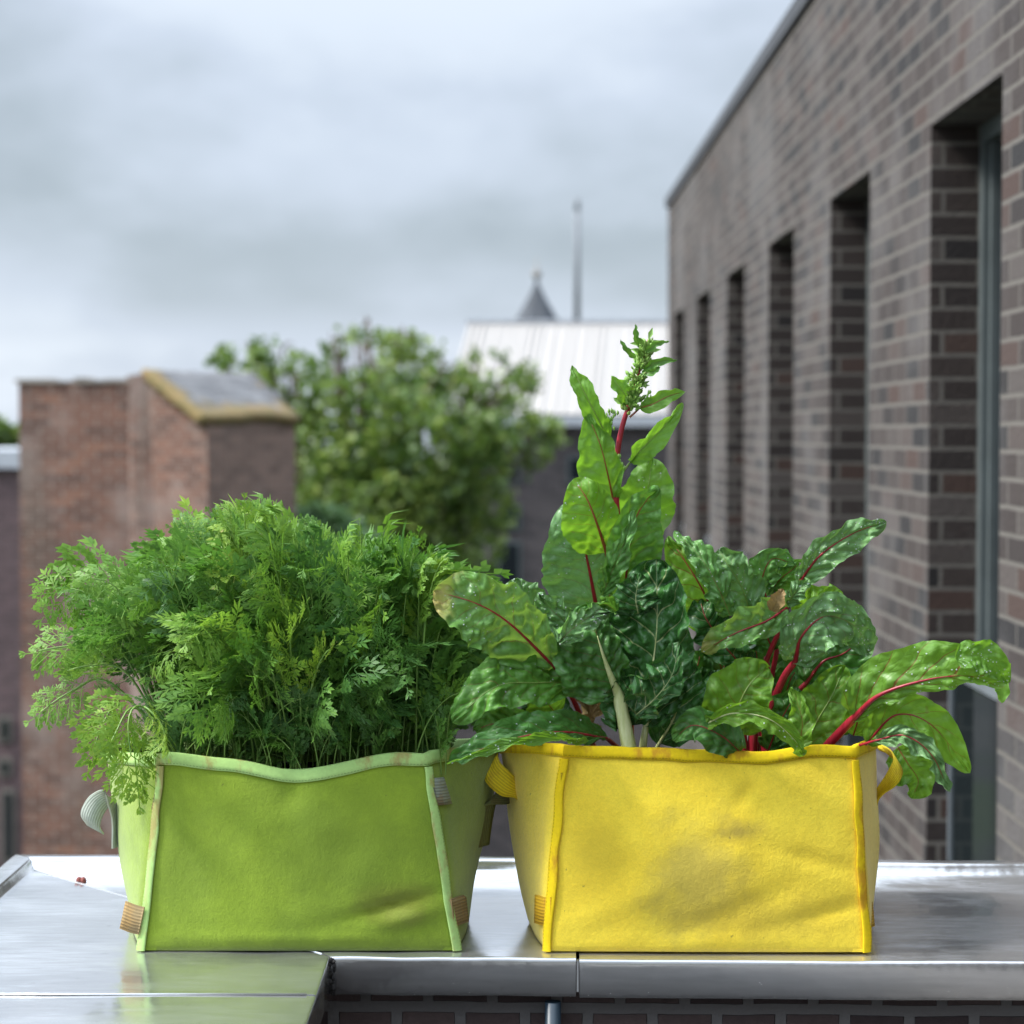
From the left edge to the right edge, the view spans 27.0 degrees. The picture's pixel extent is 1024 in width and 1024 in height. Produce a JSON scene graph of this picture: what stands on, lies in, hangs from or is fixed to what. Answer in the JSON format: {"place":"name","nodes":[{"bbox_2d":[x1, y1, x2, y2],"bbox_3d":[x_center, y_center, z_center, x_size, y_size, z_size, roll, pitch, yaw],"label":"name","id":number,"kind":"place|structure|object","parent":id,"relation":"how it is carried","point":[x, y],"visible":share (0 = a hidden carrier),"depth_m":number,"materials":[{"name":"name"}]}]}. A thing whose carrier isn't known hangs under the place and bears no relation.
{"place":"outdoors","nodes":[
{"label":"outdoors","id":0,"kind":"place"},
{"bbox_2d":[0,447,22,866],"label":"house","id":1,"kind":"structure","parent":0,"point":[11,836],"depth_m":30.09,"materials":[{"name":"brown brick"}]},
{"bbox_2d":[0,758,11,776],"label":"window","id":2,"kind":"structure","parent":1,"relation":"in","point":[5,763],"depth_m":30.10,"materials":[{"name":"grey glass"}]},
{"bbox_2d":[0,717,12,742],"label":"window","id":3,"kind":"structure","parent":1,"relation":"in","point":[6,736],"depth_m":30.08,"materials":[{"name":"grey glass"}]},
{"bbox_2d":[1,789,15,861],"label":"window","id":4,"kind":"structure","parent":1,"relation":"in","point":[8,796],"depth_m":30.12,"materials":[{"name":"grey glass"}]},
{"bbox_2d":[296,499,390,548],"bbox_3d":[-1.890,4.838,22.726,1.171,9.982,1.241,-2,3,-43],"label":"tree","id":5,"kind":"object","parent":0,"point":[335,517],"visible":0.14,"depth_m":22.66,"materials":[{"name":"green plant"}]},
{"bbox_2d":[203,314,571,575],"bbox_3d":[-1.450,3.729,24.867,4.371,12.049,3.466,0,2,0],"label":"broadleaf tree","id":6,"kind":"object","parent":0,"point":[437,498],"visible":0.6,"depth_m":24.25,"materials":[{"name":"green plant"}]},
{"bbox_2d":[0,0,793,457],"label":"sky","id":7,"kind":"structure","parent":0,"point":[180,180],"materials":[{"name":"grey"}]},
{"bbox_2d":[516,258,557,319],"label":"church spire","id":8,"kind":"structure","parent":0,"point":[536,306],"depth_m":69.45,"materials":[{"name":"metal"}]},
{"bbox_2d":[446,320,667,856],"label":"white roof building","id":9,"kind":"structure","parent":0,"point":[595,353],"depth_m":34.26,"materials":[{"name":"metal"}]},
{"bbox_2d":[497,456,520,482],"bbox_3d":[-0.048,-0.680,34.020,0.395,0.436,0.045,0,2,0],"label":"window","id":10,"kind":"structure","parent":9,"relation":"in","point":[516,471],"depth_m":34.00,"materials":[{"name":"grey glass"}]},
{"bbox_2d":[497,503,520,530],"bbox_3d":[-0.048,0.082,34.048,0.395,0.436,0.045,0,2,0],"label":"window","id":11,"kind":"structure","parent":9,"relation":"in","point":[518,518],"depth_m":34.03,"materials":[{"name":"grey glass"}]},
{"bbox_2d":[497,541,520,583],"bbox_3d":[-0.048,0.846,34.076,0.395,0.765,0.045,0,2,0],"label":"window","id":12,"kind":"structure","parent":9,"relation":"in","point":[512,562],"depth_m":34.06,"materials":[{"name":"grey glass"}]},
{"bbox_2d":[567,456,579,482],"bbox_3d":[1.048,-0.680,34.020,0.353,0.436,0.045,0,2,0],"label":"window","id":13,"kind":"structure","parent":9,"relation":"in","point":[572,473],"depth_m":34.00,"materials":[{"name":"grey glass"}]},
{"bbox_2d":[630,456,636,474],"bbox_3d":[2.055,-0.680,34.020,0.353,0.436,0.045,0,2,0],"label":"window","id":14,"kind":"structure","parent":9,"relation":"in","point":[632,466],"depth_m":34.01,"materials":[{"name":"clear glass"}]},
{"bbox_2d":[665,0,1023,860],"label":"brick building","id":15,"kind":"structure","parent":0,"point":[845,200],"depth_m":7.18,"materials":[{"name":"brown brick"}]},
{"bbox_2d":[865,199,869,614],"bbox_3d":[1.433,0.076,7.955,0.075,2.562,0.922,0,2,0],"label":"window","id":16,"kind":"structure","parent":15,"relation":"in","point":[868,217],"depth_m":8.37,"materials":[{"name":"black glass"}]},
{"bbox_2d":[976,112,1002,643],"bbox_3d":[1.433,0.149,5.944,0.075,2.562,0.922,0,2,0],"label":"window","id":17,"kind":"structure","parent":15,"relation":"in","point":[990,197],"depth_m":6.32,"materials":[{"name":"grey glass"}]},
{"label":"ground","id":18,"kind":"structure","parent":0,"visible":0},
{"bbox_2d":[0,416,18,446],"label":"broadleaf tree","id":19,"kind":"object","parent":18,"relation":"on","point":[9,434],"visible":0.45,"depth_m":45.48,"materials":[{"name":"green plant"}]},
{"bbox_2d":[15,368,300,854],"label":"old brick outbuilding","id":20,"kind":"structure","parent":18,"relation":"on","point":[114,467],"depth_m":20.12,"materials":[{"name":"brick"}]},
{"bbox_2d":[0,854,1023,1023],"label":"parapet wall","id":21,"kind":"structure","parent":18,"relation":"on","point":[947,947],"depth_m":2.77,"materials":[{"name":"metal"}]},
{"bbox_2d":[76,876,86,882],"bbox_3d":[-0.650,0.556,3.220,0.016,0.012,0.011,0,2,11],"label":"clay crumb","id":22,"kind":"object","parent":21,"relation":"on","point":[81,879],"visible":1,"depth_m":3.22,"materials":[{"name":"brown soil"}]},
{"bbox_2d":[81,738,509,950],"bbox_3d":[-0.292,0.438,2.966,0.596,0.258,0.381,0,2,0],"label":"felt planter bag","id":23,"kind":"object","parent":21,"relation":"on","point":[379,852],"visible":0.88,"depth_m":2.79,"materials":[{"name":"green fabric"}]},
{"bbox_2d":[264,761,339,768],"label":"potting soil","id":24,"kind":"structure","parent":23,"relation":"in","point":[309,765],"depth_m":2.95,"materials":[{"name":"brown soil"}]},
{"bbox_2d":[19,535,168,750],"bbox_3d":[-0.565,0.184,2.919,0.205,0.302,0.142,0,2,0],"label":"carrot plant","id":25,"kind":"object","parent":24,"relation":"on","point":[69,561],"visible":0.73,"depth_m":2.90,"materials":[{"name":"green plant"}]},
{"bbox_2d":[66,687,177,814],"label":"carrot plant","id":26,"kind":"object","parent":24,"relation":"on","point":[104,748],"visible":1,"depth_m":2.78,"materials":[{"name":"green plant"}]},
{"bbox_2d":[203,492,284,754],"bbox_3d":[-0.360,0.154,2.896,0.114,0.362,0.096,0,2,0],"label":"carrot plant","id":27,"kind":"object","parent":24,"relation":"on","point":[229,515],"visible":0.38,"depth_m":2.88,"materials":[{"name":"green plant"}]},
{"bbox_2d":[55,491,513,774],"bbox_3d":[-0.310,0.164,2.939,0.656,0.383,0.508,0,2,0],"label":"carrot foliage","id":28,"kind":"object","parent":24,"relation":"on","point":[404,661],"visible":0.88,"depth_m":2.83,"materials":[{"name":"green plant"}]},
{"bbox_2d":[255,586,343,762],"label":"carrot plant","id":29,"kind":"object","parent":24,"relation":"on","point":[272,639],"visible":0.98,"depth_m":2.78,"materials":[{"name":"green plant"}]},
{"bbox_2d":[390,525,426,565],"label":"carrot plant","id":30,"kind":"object","parent":24,"relation":"on","point":[414,535],"visible":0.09,"depth_m":3.00,"materials":[{"name":"green plant"}]},
{"bbox_2d":[485,740,902,952],"bbox_3d":[0.248,0.434,2.951,0.575,0.268,0.362,0,2,0],"label":"felt planter bag","id":31,"kind":"object","parent":21,"relation":"on","point":[643,849],"visible":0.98,"depth_m":2.79,"materials":[{"name":"yellow fabric"}]},
{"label":"potting soil","id":32,"kind":"object","parent":31,"relation":"in","visible":0},
{"bbox_2d":[433,571,618,763],"bbox_3d":[0.029,0.208,2.826,0.162,0.269,0.290,1,2,29],"label":"chard plant","id":33,"kind":"object","parent":32,"relation":"on","point":[507,627],"visible":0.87,"depth_m":2.77,"materials":[{"name":"green plant"}]},
{"bbox_2d":[552,559,705,747],"bbox_3d":[0.161,0.201,2.786,0.214,0.278,0.128,-1,2,-29],"label":"chard plant","id":34,"kind":"object","parent":32,"relation":"on","point":[623,657],"visible":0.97,"depth_m":2.80,"materials":[{"name":"green plant"}]},
{"bbox_2d":[541,324,737,731],"bbox_3d":[0.173,0.046,2.890,0.267,0.601,0.140,0,2,0],"label":"chard plant","id":35,"kind":"object","parent":32,"relation":"on","point":[606,532],"visible":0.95,"depth_m":2.90,"materials":[{"name":"green plant"}]},
{"bbox_2d":[671,517,886,757],"bbox_3d":[0.360,0.178,2.858,0.301,0.340,0.232,0,2,0],"label":"chard plant","id":36,"kind":"object","parent":32,"relation":"on","point":[762,693],"visible":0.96,"depth_m":2.85,"materials":[{"name":"green plant"}]},
{"bbox_2d":[823,639,1010,798],"bbox_3d":[0.560,0.283,2.843,0.231,0.248,0.265,-2,3,-43],"label":"chard plant","id":37,"kind":"object","parent":32,"relation":"on","point":[883,703],"visible":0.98,"depth_m":2.79,"materials":[{"name":"green plant"}]},
{"bbox_2d":[574,198,579,319],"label":"tall mast","id":38,"kind":"object","parent":18,"relation":"on","point":[577,268],"visible":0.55,"depth_m":59.73,"materials":[{"name":"grey metal"}]}
]}

